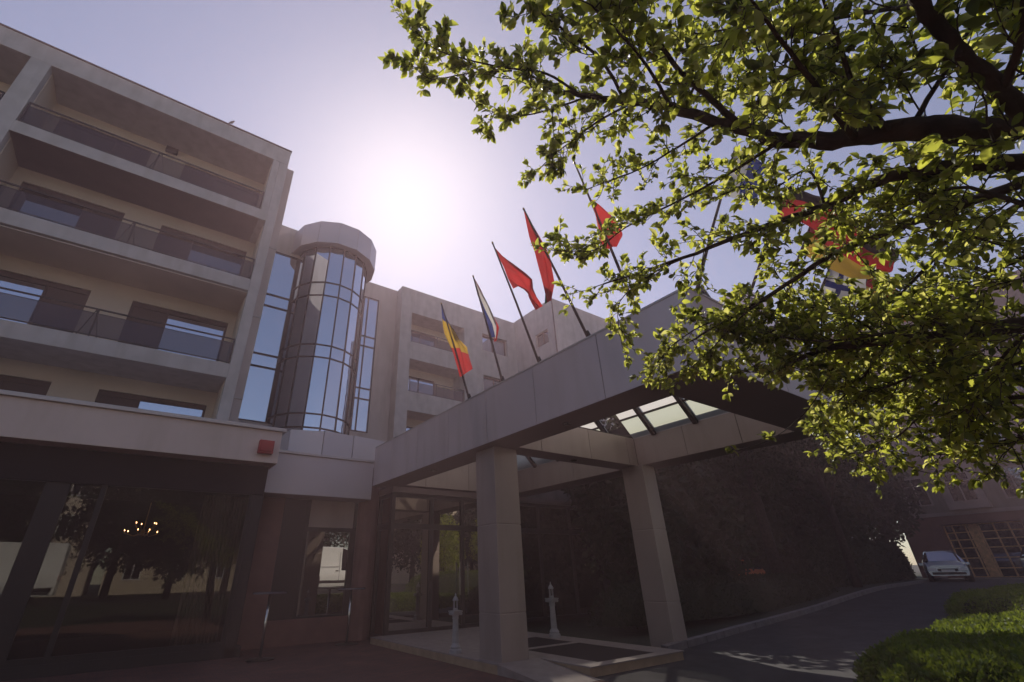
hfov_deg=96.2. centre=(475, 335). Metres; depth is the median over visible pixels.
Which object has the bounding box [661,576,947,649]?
kerb
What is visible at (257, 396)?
window
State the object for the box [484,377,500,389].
window
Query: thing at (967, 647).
hedge
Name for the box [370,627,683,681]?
entrance platform
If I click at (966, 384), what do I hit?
broadleaf tree
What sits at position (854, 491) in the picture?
dark tree
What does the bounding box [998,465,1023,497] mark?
window
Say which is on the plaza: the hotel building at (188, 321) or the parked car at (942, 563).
the hotel building at (188, 321)
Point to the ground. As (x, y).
(575, 627)
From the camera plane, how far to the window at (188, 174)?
18.24 m
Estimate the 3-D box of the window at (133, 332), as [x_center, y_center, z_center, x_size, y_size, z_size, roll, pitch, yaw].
[-9.970,0.201,15.123,2.810,2.130,0.080,17,-32,-31]
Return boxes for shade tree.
[704,434,831,573]
[759,419,893,586]
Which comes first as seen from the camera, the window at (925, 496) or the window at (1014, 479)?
the window at (1014, 479)
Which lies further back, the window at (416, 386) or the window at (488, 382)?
the window at (488, 382)
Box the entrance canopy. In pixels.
[373,285,871,662]
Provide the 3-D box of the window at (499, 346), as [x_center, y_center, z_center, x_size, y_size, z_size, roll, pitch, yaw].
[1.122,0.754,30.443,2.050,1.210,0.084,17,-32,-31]
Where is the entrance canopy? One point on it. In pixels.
(501, 448)
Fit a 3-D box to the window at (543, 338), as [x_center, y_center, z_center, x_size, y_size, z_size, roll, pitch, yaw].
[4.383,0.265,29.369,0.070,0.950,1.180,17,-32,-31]
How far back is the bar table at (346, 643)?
10.88 m
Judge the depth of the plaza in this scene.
7.87 m
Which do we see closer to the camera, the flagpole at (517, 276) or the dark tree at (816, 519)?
the flagpole at (517, 276)
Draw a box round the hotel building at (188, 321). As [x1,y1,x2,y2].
[0,23,614,681]
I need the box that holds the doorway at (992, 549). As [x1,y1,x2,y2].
[943,520,1023,576]
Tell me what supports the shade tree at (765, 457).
on the ground
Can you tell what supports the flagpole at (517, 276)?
on the entrance canopy
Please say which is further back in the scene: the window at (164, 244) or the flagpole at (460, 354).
the window at (164, 244)
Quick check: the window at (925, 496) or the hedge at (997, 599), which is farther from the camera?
the window at (925, 496)
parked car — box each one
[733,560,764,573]
[918,551,974,581]
[1019,548,1023,569]
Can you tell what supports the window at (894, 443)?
in the apartment building at (980, 530)
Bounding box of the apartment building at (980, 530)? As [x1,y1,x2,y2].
[831,268,1023,577]
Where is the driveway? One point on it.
(824, 645)
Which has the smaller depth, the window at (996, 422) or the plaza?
the plaza
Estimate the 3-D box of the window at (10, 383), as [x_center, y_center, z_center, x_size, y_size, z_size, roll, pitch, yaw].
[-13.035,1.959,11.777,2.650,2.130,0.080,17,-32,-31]
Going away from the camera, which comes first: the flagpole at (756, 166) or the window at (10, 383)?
the flagpole at (756, 166)
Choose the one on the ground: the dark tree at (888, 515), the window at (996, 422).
the dark tree at (888, 515)
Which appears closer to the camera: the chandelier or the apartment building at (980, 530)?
the chandelier
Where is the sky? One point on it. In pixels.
(374, 156)
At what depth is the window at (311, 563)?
11.58 m
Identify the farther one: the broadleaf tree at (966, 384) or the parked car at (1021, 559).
the parked car at (1021, 559)
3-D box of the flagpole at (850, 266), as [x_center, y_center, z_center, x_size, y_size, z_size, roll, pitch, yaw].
[5.148,-1.153,7.036,0.146,2.033,1.892,17,-32,-31]
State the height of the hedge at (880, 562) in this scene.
2.353 m
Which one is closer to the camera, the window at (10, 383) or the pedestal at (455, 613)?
the pedestal at (455, 613)
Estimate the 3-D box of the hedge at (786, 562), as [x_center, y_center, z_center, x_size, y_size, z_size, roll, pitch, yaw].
[16.947,12.496,26.659,24.594,3.796,2.513,19,-33,-33]
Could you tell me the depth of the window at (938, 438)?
31.91 m
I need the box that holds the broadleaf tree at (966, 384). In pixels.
[378,0,1023,498]
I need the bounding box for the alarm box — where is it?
[257,439,274,454]
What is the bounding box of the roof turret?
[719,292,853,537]
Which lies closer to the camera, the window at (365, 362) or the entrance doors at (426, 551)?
the entrance doors at (426, 551)
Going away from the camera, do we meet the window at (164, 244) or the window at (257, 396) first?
the window at (164, 244)
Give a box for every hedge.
[716,538,801,573]
[792,537,916,587]
[850,608,1023,681]
[943,582,1023,616]
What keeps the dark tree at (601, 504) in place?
on the ground
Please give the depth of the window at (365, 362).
24.94 m
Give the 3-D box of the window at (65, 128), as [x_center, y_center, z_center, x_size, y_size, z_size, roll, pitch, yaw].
[-13.226,-6.236,16.041,2.650,2.130,0.080,17,-32,-31]
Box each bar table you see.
[244,591,287,661]
[334,587,364,645]
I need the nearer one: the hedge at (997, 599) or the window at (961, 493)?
the hedge at (997, 599)
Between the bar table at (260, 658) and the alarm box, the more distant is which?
the alarm box
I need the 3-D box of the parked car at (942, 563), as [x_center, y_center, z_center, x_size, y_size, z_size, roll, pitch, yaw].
[25.495,12.529,24.943,2.060,1.480,4.290,-22,-34,35]
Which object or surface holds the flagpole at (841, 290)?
on the entrance canopy
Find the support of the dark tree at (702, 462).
on the ground
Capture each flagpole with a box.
[441,303,472,398]
[472,275,504,380]
[492,241,542,362]
[523,207,590,336]
[573,161,632,304]
[696,146,764,287]
[745,182,858,305]
[773,226,896,328]
[817,269,865,305]
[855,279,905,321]
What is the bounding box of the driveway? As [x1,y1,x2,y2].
[594,577,1023,681]
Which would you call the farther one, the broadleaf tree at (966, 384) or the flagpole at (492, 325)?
the flagpole at (492, 325)
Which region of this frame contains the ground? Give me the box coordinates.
[381,565,927,645]
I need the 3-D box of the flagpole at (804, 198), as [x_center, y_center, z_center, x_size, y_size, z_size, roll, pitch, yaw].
[4.353,-1.261,6.549,0.144,1.808,1.784,17,-32,-31]
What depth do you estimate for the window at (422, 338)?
28.80 m
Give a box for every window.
[0,270,90,332]
[0,375,51,395]
[8,182,124,239]
[53,118,150,165]
[95,389,206,416]
[118,301,227,360]
[153,226,246,275]
[180,165,259,206]
[238,251,298,422]
[267,498,355,620]
[350,296,378,432]
[408,376,433,394]
[411,331,434,346]
[482,335,505,355]
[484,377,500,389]
[537,330,548,347]
[880,435,912,460]
[900,477,933,507]
[921,427,944,453]
[942,470,980,502]
[979,422,1004,446]
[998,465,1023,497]
[1008,367,1023,391]
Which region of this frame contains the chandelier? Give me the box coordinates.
[124,503,157,536]
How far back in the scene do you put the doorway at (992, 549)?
29.67 m
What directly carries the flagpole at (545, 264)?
on the entrance canopy
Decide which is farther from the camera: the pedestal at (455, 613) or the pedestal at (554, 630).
the pedestal at (554, 630)
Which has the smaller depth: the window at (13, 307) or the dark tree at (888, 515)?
the window at (13, 307)
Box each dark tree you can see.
[560,415,687,588]
[605,460,721,571]
[762,435,884,558]
[822,436,898,540]
[839,439,925,554]
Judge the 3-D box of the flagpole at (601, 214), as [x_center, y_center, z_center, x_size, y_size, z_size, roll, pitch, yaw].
[1.962,-1.494,6.907,0.938,2.619,0.144,17,-32,-31]
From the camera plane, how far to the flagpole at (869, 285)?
8.11 m
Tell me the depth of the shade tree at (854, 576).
21.96 m
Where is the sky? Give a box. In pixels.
[0,0,1023,564]
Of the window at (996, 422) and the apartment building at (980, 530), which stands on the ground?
the apartment building at (980, 530)
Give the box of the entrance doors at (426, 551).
[370,492,607,635]
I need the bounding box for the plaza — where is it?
[1,636,607,681]
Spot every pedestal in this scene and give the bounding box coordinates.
[448,593,462,653]
[545,582,560,637]
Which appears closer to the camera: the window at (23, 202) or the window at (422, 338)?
the window at (23, 202)
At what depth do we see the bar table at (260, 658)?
9.11 m
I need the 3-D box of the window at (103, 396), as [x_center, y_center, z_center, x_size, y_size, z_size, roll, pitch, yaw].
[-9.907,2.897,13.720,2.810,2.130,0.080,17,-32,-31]

